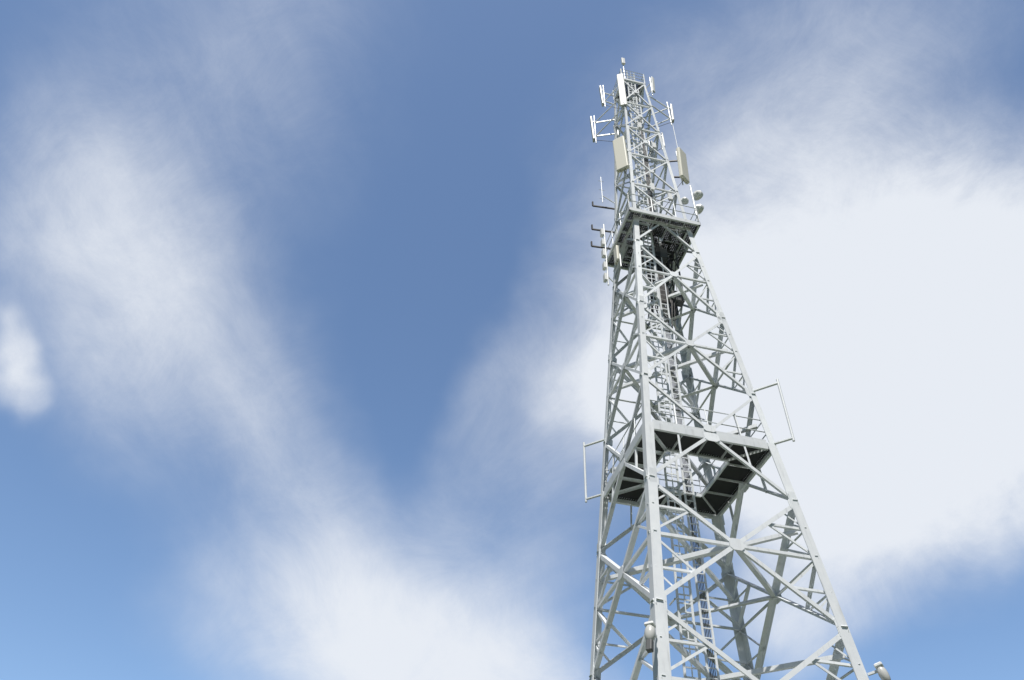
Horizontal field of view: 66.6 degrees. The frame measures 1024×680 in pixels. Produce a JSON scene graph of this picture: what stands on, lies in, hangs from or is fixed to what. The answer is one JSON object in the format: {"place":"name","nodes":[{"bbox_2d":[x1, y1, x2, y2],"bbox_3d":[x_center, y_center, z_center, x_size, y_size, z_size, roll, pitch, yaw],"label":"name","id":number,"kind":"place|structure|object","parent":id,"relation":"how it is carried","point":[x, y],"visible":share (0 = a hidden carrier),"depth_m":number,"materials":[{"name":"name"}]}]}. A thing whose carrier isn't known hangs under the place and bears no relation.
{"place":"outdoors","nodes":[
{"label":"outdoors","id":0,"kind":"place"},
{"bbox_2d":[0,0,1023,679],"label":"sky","id":1,"kind":"structure","parent":0,"point":[305,306],"materials":[{"name":"blue"}]},
{"label":"ground","id":2,"kind":"structure","parent":0,"visible":0},
{"bbox_2d":[583,65,876,679],"bbox_3d":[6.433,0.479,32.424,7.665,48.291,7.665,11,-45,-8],"label":"steel tower","id":3,"kind":"structure","parent":2,"relation":"on","point":[654,596],"depth_m":27.36,"materials":[{"name":"white metal"}]},
{"bbox_2d":[612,136,689,264],"bbox_3d":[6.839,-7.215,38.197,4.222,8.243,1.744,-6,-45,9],"label":"cream antennas","id":4,"kind":"object","parent":3,"relation":"attached to","point":[620,154],"visible":1,"depth_m":39.68,"materials":[{"name":"white plastic"}]},
{"bbox_2d":[591,91,715,679],"bbox_3d":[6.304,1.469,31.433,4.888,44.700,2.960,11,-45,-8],"label":"cables","id":5,"kind":"object","parent":3,"relation":"attached to","point":[658,257],"visible":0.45,"depth_m":34.51,"materials":[{"name":"black rubber"}]},
{"bbox_2d":[646,238,684,652],"bbox_3d":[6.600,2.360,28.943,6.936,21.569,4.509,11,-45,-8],"label":"equipment boxes","id":6,"kind":"object","parent":3,"relation":"on","point":[650,642],"visible":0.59,"depth_m":35.27,"materials":[{"name":"grey metal"}]},
{"bbox_2d":[626,71,719,679],"bbox_3d":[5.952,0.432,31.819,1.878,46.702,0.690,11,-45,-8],"label":"ladder","id":7,"kind":"object","parent":3,"relation":"attached to","point":[656,372],"visible":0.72,"depth_m":27.73,"materials":[{"name":"metal"}]},
{"bbox_2d":[607,81,768,514],"bbox_3d":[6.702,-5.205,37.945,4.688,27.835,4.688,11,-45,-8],"label":"platform gratings","id":8,"kind":"object","parent":3,"relation":"on","point":[715,501],"visible":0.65,"depth_m":28.93,"materials":[{"name":"grey metal"}]},
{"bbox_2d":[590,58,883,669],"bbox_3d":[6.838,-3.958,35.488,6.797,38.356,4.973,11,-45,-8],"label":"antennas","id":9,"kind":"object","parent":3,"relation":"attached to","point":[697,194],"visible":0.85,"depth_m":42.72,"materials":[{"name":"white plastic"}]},
{"bbox_2d":[644,625,890,679],"bbox_3d":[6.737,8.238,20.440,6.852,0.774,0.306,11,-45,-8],"label":"lamp bowls","id":10,"kind":"object","parent":3,"relation":"attached to","point":[650,633],"visible":0.98,"depth_m":20.13,"materials":[{"name":"grey glass"}]}
]}

